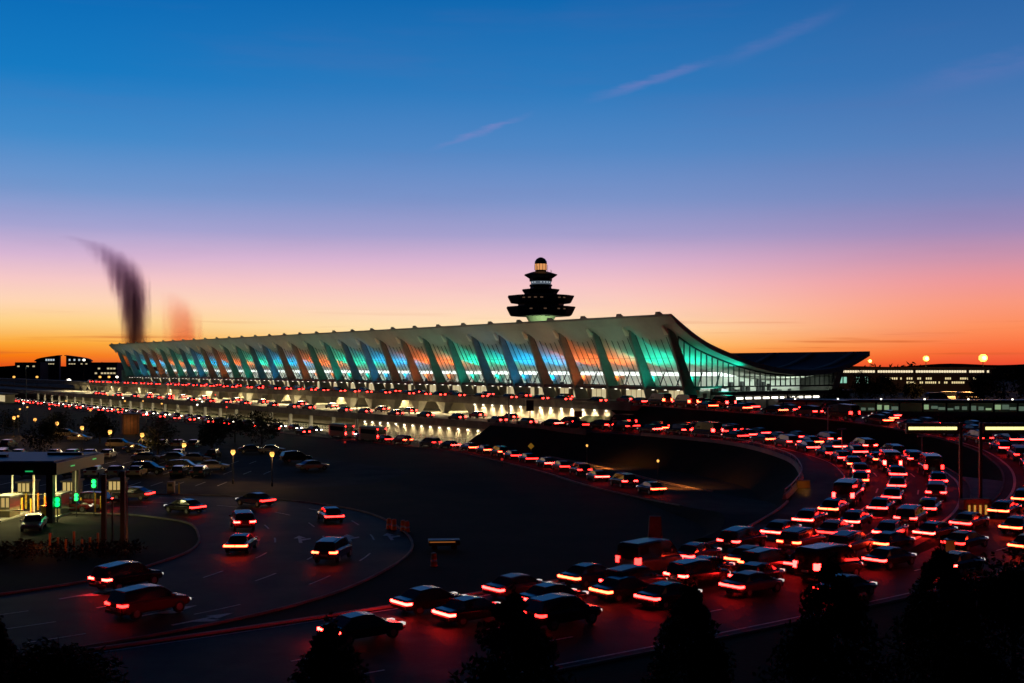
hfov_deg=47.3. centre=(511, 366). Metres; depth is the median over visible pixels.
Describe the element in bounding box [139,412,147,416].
distant car
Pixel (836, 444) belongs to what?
sedan car
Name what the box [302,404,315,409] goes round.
distant car
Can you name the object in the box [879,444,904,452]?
sport utility car
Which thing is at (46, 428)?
leafy tree
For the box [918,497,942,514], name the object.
sedan car
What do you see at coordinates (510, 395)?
distant car
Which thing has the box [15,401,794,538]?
arrivals road
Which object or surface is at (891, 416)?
sedan car
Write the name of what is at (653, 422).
sedan car
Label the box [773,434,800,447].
sport utility car
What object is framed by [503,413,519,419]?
distant car
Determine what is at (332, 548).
sport utility car
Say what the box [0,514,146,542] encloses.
toll plaza pavement
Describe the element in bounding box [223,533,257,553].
sedan car
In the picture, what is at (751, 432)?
sedan car
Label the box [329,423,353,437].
shuttle bus
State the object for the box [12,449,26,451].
distant car
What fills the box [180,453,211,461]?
sedan car
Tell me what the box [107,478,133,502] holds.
toll booth
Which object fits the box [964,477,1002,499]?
gore pavement
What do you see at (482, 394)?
distant car
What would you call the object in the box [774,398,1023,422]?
covered walkway
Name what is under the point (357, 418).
mast
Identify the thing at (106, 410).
distant car
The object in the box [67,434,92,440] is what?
sedan car
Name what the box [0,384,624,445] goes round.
commercial deck
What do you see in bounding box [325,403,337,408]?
distant car
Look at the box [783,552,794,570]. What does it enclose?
sedan car
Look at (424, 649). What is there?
departures loop road
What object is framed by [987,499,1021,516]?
sedan car
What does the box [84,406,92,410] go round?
distant car
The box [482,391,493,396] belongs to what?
distant car
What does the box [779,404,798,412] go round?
sedan car
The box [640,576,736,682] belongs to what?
conifer tree
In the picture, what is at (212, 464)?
sedan car
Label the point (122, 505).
square post
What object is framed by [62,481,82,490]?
window
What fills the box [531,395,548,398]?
distant car
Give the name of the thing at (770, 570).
sedan car
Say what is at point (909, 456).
sport utility car
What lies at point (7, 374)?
woods
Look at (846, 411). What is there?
passenger van
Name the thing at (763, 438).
sedan car
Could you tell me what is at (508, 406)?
mast
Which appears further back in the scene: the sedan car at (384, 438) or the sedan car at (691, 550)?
the sedan car at (384, 438)
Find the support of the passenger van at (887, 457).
on the terminal loop road at (821, 473)
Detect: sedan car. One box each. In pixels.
[20,513,47,531]
[45,497,92,511]
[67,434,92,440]
[112,486,154,499]
[122,444,150,451]
[130,452,159,460]
[160,452,184,460]
[164,498,205,514]
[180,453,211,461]
[197,460,229,469]
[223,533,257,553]
[235,492,275,506]
[238,444,261,452]
[258,444,285,452]
[295,460,329,470]
[316,506,344,522]
[317,611,405,644]
[376,435,393,442]
[390,585,465,614]
[432,595,500,626]
[439,440,460,448]
[460,442,477,450]
[476,445,491,453]
[482,573,550,597]
[503,450,521,459]
[518,453,537,462]
[520,582,588,601]
[536,457,555,467]
[541,419,562,426]
[552,460,570,470]
[557,562,607,587]
[567,420,589,427]
[586,470,609,481]
[589,575,651,602]
[629,397,647,404]
[634,580,701,609]
[636,481,666,494]
[637,424,662,432]
[649,421,669,425]
[654,423,669,431]
[678,542,721,558]
[694,555,734,571]
[696,401,717,408]
[719,570,783,596]
[721,430,748,439]
[724,545,759,564]
[727,403,752,411]
[728,561,784,578]
[740,429,757,438]
[743,402,759,409]
[750,433,775,443]
[752,427,770,432]
[760,519,801,537]
[761,405,787,413]
[769,432,785,436]
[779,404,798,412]
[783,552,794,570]
[786,431,809,437]
[792,508,827,526]
[795,440,819,451]
[799,436,823,445]
[813,573,876,594]
[815,446,836,457]
[816,519,852,536]
[818,497,848,515]
[821,440,845,448]
[830,450,850,462]
[838,509,872,528]
[842,445,867,456]
[842,456,861,468]
[849,462,869,474]
[851,470,870,485]
[859,479,866,494]
[862,414,893,424]
[862,546,916,569]
[865,451,878,463]
[867,496,895,514]
[868,412,898,421]
[871,410,901,417]
[872,519,908,535]
[872,531,914,547]
[881,486,905,503]
[885,465,906,478]
[887,475,907,491]
[897,419,923,427]
[912,521,957,538]
[917,417,939,422]
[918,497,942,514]
[927,471,947,486]
[941,530,988,551]
[943,433,958,435]
[949,511,988,530]
[949,550,985,574]
[963,420,979,425]
[963,424,978,431]
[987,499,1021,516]
[989,440,1011,451]
[995,433,1023,443]
[999,515,1023,533]
[1007,533,1023,552]
[1011,488,1023,502]
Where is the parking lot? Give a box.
[0,433,413,493]
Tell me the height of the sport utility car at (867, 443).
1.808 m
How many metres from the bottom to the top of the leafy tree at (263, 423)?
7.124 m
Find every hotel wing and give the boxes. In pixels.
[34,355,61,379]
[64,355,92,380]
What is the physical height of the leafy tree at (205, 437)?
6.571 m
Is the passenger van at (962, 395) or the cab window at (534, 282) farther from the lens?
the cab window at (534, 282)
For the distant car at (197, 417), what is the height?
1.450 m
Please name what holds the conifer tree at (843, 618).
on the ground at (498, 518)
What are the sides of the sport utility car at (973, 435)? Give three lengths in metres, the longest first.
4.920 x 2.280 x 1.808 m
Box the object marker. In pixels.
[946,541,954,551]
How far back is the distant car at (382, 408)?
285.54 m
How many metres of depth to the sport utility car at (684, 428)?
187.77 m
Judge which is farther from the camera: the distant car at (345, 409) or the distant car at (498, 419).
the distant car at (345, 409)
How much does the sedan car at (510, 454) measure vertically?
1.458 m
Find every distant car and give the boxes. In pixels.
[0,439,18,447]
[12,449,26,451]
[48,449,61,451]
[62,469,85,476]
[65,449,79,451]
[73,405,80,409]
[83,449,99,452]
[83,465,106,476]
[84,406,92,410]
[101,449,116,457]
[103,408,112,412]
[104,465,127,476]
[126,465,147,476]
[134,449,151,454]
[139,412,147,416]
[139,439,155,446]
[148,410,157,414]
[154,395,162,398]
[165,396,173,399]
[169,415,179,420]
[169,465,189,476]
[171,439,186,447]
[172,449,186,454]
[184,417,194,421]
[186,397,196,401]
[186,439,201,447]
[190,465,210,476]
[192,415,201,419]
[205,398,215,402]
[205,449,221,457]
[220,399,230,403]
[231,398,241,401]
[239,400,250,404]
[257,399,267,403]
[267,402,278,406]
[286,403,299,408]
[288,424,301,430]
[295,428,309,434]
[296,401,306,406]
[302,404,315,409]
[308,426,321,432]
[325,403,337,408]
[337,406,351,411]
[348,389,359,391]
[358,408,371,413]
[359,389,371,391]
[375,406,388,411]
[377,390,390,392]
[387,410,403,415]
[389,388,400,392]
[401,407,416,413]
[402,390,414,393]
[413,389,422,393]
[417,391,430,394]
[417,411,433,417]
[430,391,445,394]
[446,390,458,394]
[448,413,466,419]
[450,392,464,395]
[468,411,485,417]
[472,393,488,396]
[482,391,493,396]
[487,416,506,422]
[500,394,516,397]
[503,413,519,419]
[515,392,531,397]
[516,418,536,424]
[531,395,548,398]
[553,395,571,399]
[555,393,572,398]
[588,396,606,400]
[616,395,633,401]
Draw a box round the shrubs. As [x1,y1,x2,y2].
[0,537,147,560]
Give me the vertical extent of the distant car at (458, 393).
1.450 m
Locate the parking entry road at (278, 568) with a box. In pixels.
[0,493,413,655]
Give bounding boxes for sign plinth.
[959,498,991,514]
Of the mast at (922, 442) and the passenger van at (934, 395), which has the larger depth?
the passenger van at (934, 395)
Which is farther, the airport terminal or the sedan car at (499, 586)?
the airport terminal
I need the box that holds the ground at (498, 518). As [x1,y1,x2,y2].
[0,380,1023,682]
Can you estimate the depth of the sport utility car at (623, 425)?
199.64 m
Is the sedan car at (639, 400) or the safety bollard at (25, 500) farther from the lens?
the sedan car at (639, 400)
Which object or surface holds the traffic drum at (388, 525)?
on the parking entry road at (278, 568)
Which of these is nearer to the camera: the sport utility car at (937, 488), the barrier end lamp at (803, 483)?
the sport utility car at (937, 488)
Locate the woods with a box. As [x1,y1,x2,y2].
[0,361,1018,380]
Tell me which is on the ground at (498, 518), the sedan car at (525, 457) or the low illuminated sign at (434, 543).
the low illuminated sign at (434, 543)
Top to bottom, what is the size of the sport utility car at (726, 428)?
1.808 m
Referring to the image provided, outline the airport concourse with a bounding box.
[838,367,995,390]
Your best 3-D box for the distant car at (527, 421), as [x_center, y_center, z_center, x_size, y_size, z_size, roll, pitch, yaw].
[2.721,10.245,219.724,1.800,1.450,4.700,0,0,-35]
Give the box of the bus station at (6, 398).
[0,392,17,403]
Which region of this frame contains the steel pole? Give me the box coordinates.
[126,482,127,541]
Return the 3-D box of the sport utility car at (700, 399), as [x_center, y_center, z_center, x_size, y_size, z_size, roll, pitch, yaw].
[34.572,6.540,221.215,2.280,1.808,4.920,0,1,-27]
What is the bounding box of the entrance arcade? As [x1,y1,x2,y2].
[710,390,852,407]
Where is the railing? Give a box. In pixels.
[279,421,465,443]
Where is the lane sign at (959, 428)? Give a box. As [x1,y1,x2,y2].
[905,422,1023,500]
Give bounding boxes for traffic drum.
[386,518,391,528]
[391,519,396,529]
[400,520,404,530]
[404,521,409,531]
[430,552,437,566]
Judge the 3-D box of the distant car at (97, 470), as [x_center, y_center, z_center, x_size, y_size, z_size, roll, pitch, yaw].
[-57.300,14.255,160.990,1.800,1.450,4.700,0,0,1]
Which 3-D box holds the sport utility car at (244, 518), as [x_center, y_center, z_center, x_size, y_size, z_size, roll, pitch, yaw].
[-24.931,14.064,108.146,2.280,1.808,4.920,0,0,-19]
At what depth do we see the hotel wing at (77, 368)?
1200.00 m
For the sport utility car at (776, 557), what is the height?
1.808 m
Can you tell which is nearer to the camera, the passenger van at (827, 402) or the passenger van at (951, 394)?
the passenger van at (827, 402)
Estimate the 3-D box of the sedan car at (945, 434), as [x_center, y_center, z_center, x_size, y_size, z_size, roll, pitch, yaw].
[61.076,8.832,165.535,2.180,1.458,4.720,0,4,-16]
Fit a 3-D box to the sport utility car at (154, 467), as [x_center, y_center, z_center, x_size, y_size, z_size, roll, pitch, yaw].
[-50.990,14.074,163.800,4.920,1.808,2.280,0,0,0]
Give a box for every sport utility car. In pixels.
[54,428,78,436]
[80,491,112,509]
[88,560,162,589]
[104,583,190,619]
[105,438,133,447]
[128,461,166,474]
[165,459,196,469]
[229,509,255,530]
[279,450,311,462]
[311,537,351,562]
[392,435,412,443]
[419,437,440,446]
[490,446,508,456]
[524,593,601,630]
[560,416,579,424]
[569,462,591,475]
[589,419,612,429]
[599,564,666,596]
[609,472,637,487]
[610,420,635,430]
[663,558,730,586]
[665,424,691,434]
[680,422,695,428]
[698,397,705,402]
[717,526,766,549]
[720,425,733,435]
[722,423,741,429]
[737,547,793,570]
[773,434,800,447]
[776,526,824,550]
[793,405,822,416]
[815,432,840,441]
[827,530,872,553]
[849,437,877,450]
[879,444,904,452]
[893,504,927,527]
[901,450,921,464]
[925,480,948,500]
[963,430,993,443]
[1007,445,1023,460]
[1019,453,1023,469]
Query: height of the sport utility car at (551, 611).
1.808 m
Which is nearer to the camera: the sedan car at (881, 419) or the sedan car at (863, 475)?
the sedan car at (863, 475)
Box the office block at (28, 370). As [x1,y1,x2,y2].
[15,362,47,379]
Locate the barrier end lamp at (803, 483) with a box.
[797,480,809,487]
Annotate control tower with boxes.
[507,257,574,320]
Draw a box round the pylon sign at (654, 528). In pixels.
[648,516,661,537]
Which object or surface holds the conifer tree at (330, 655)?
on the ground at (498, 518)
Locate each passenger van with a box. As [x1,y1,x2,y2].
[610,414,636,422]
[616,537,682,570]
[647,393,671,405]
[673,394,697,407]
[691,421,722,437]
[711,395,735,408]
[793,542,862,579]
[820,400,850,408]
[824,404,859,419]
[832,478,861,505]
[877,449,901,471]
[918,453,943,475]
[925,392,949,398]
[940,391,955,398]
[955,392,977,398]
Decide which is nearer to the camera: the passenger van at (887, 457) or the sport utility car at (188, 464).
the passenger van at (887, 457)
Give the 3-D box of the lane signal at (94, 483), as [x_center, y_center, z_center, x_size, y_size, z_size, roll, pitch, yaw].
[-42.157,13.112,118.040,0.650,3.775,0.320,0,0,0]
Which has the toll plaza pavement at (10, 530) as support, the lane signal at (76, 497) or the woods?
the lane signal at (76, 497)
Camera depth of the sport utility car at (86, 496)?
123.02 m
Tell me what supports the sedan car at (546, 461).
on the arrivals road at (737, 511)
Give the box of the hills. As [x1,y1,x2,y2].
[0,364,1023,379]
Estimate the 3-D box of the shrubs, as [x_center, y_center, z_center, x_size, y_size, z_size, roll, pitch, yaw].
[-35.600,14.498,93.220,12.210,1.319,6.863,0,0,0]
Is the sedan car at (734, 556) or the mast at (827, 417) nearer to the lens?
the sedan car at (734, 556)
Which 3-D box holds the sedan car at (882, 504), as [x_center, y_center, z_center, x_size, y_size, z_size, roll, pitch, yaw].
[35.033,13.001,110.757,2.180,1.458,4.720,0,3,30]
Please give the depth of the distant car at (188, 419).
317.29 m
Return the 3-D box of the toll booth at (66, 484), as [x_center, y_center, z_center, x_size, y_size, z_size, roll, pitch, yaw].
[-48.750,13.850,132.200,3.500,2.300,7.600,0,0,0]
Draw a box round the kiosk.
[119,413,140,433]
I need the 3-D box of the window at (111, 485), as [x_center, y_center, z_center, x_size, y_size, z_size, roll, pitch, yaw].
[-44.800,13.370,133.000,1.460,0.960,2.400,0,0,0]
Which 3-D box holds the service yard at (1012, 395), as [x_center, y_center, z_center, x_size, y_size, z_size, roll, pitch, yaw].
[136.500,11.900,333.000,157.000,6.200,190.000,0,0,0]
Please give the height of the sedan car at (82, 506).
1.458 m
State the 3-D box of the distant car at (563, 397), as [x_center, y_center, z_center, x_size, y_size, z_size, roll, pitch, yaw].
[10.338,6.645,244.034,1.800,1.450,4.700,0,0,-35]
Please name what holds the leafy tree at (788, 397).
on the raised bed
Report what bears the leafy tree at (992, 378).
on the service yard at (1012, 395)
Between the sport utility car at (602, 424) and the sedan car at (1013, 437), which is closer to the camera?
the sedan car at (1013, 437)
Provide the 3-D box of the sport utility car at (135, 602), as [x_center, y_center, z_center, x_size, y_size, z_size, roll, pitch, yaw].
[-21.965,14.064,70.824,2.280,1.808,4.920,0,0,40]
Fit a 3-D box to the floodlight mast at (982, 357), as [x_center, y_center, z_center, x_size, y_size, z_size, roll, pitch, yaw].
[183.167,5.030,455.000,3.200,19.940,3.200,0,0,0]
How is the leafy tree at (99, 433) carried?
on the parking lot
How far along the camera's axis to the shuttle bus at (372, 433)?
235.05 m
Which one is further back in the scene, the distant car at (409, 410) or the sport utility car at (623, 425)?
the distant car at (409, 410)
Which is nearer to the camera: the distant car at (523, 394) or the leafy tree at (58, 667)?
the leafy tree at (58, 667)
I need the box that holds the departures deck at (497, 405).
[0,378,672,419]
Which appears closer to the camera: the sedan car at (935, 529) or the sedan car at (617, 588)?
the sedan car at (617, 588)
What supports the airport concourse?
on the ground at (498, 518)
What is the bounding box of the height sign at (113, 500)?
[107,499,119,542]
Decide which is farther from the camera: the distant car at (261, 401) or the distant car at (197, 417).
the distant car at (261, 401)
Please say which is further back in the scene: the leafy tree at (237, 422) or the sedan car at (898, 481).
the leafy tree at (237, 422)
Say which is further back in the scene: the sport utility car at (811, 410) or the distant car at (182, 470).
the sport utility car at (811, 410)
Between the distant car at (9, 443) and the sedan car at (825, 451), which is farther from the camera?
the distant car at (9, 443)
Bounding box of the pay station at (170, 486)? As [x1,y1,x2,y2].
[167,481,174,492]
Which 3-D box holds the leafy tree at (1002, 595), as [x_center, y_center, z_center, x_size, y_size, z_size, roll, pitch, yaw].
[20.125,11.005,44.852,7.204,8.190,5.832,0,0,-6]
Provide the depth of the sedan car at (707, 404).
209.11 m
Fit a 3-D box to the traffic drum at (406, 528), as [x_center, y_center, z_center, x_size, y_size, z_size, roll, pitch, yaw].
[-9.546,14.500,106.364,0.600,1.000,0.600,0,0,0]
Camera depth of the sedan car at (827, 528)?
97.77 m
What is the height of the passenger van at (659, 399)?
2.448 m
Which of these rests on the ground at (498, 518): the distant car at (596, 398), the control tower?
the control tower
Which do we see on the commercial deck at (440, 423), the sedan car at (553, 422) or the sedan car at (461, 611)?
the sedan car at (553, 422)
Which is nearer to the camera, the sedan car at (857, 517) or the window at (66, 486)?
the sedan car at (857, 517)
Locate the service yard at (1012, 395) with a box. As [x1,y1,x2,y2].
[840,391,1023,398]
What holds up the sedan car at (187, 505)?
on the parking entry road at (278, 568)
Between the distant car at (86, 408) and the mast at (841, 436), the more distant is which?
the distant car at (86, 408)
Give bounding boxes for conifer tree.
[0,615,29,682]
[287,612,371,682]
[446,582,576,682]
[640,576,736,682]
[752,551,907,682]
[875,539,1004,682]
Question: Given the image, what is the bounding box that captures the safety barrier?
[641,429,803,498]
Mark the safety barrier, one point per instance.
(792, 489)
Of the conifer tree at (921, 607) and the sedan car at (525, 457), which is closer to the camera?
the conifer tree at (921, 607)
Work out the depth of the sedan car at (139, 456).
185.62 m
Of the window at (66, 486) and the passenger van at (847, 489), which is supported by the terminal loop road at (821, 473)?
the passenger van at (847, 489)
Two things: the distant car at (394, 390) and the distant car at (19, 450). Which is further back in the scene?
the distant car at (394, 390)
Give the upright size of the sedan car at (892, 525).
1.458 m
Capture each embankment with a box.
[467,426,971,573]
[540,406,1023,676]
[608,491,724,538]
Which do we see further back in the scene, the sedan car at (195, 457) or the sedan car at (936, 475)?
the sedan car at (195, 457)
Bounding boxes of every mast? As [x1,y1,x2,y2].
[356,409,357,429]
[506,379,511,422]
[526,400,533,424]
[574,411,581,416]
[824,406,831,431]
[837,429,846,449]
[917,436,926,452]
[979,354,986,361]
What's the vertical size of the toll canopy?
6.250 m
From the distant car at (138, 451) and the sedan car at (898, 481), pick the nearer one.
the sedan car at (898, 481)
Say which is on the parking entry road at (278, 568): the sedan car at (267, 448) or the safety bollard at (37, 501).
the safety bollard at (37, 501)
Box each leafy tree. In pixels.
[0,407,24,433]
[0,637,129,682]
[21,419,64,451]
[40,410,80,436]
[81,411,119,442]
[134,413,179,454]
[197,416,231,448]
[220,412,251,442]
[239,408,282,444]
[777,394,798,403]
[845,370,884,398]
[874,375,900,398]
[901,381,924,398]
[929,546,1023,682]
[965,372,1001,398]
[980,365,1023,398]
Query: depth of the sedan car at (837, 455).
145.34 m
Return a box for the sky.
[0,0,1023,366]
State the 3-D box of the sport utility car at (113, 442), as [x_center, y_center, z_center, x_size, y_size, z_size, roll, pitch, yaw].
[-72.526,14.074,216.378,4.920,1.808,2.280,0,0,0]
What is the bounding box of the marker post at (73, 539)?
[73,531,74,550]
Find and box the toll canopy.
[0,452,103,522]
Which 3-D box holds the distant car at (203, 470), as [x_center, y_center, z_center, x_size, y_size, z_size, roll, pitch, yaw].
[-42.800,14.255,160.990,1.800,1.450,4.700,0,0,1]
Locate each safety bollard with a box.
[25,493,26,508]
[37,493,38,509]
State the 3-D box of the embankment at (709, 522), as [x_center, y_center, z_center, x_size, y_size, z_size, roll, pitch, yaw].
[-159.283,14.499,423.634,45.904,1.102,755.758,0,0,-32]
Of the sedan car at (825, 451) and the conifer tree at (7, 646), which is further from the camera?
the sedan car at (825, 451)
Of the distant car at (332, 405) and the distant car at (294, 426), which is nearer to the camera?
the distant car at (294, 426)
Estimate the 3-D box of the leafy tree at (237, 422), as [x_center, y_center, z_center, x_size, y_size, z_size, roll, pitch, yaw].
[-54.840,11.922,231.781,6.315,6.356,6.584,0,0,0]
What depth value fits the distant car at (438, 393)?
282.90 m
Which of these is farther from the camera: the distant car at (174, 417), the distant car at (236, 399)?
the distant car at (236, 399)
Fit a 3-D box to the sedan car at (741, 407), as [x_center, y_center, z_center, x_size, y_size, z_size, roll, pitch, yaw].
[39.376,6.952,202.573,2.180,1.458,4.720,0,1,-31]
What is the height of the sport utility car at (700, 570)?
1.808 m
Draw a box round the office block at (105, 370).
[90,362,123,381]
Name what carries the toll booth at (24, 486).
on the parking entry road at (278, 568)
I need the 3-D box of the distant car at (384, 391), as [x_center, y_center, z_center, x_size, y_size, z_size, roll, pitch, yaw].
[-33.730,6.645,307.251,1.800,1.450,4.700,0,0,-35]
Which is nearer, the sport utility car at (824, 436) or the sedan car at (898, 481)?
the sedan car at (898, 481)
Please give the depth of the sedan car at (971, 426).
165.78 m
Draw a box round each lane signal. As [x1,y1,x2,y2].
[55,496,61,521]
[74,492,79,516]
[91,478,97,515]
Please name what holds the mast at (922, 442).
on the ground at (498, 518)
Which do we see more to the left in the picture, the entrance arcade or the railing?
the railing
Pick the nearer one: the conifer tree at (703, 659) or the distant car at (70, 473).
the conifer tree at (703, 659)
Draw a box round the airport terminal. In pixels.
[109,312,869,408]
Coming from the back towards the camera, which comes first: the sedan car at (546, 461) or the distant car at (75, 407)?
the distant car at (75, 407)
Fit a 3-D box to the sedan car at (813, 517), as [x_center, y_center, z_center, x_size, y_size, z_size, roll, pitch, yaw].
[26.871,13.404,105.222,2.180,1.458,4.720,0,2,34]
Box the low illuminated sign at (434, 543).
[428,538,459,549]
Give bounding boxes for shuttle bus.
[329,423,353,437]
[359,426,386,441]
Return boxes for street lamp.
[231,448,234,483]
[270,450,273,486]
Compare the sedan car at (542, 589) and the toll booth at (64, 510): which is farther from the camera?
the toll booth at (64, 510)
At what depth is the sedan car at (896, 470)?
130.30 m
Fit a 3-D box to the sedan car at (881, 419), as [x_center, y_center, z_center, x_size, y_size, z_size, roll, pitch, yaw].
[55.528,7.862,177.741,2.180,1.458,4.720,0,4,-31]
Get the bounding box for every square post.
[101,474,107,545]
[119,471,125,544]
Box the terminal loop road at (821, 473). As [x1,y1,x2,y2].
[23,424,971,669]
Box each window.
[0,496,19,507]
[17,481,38,491]
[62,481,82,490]
[62,493,69,504]
[108,480,127,489]
[530,281,550,283]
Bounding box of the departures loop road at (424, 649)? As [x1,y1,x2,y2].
[30,403,1023,682]
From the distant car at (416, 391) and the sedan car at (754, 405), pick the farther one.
the distant car at (416, 391)
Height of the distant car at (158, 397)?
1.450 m
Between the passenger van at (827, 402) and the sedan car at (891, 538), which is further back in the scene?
the passenger van at (827, 402)
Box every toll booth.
[0,493,32,521]
[13,479,43,504]
[41,491,78,518]
[60,478,83,496]
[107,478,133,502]
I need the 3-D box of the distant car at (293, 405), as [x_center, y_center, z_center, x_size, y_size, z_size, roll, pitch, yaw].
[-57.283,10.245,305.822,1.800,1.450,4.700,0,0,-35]
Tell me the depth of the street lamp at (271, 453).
146.81 m

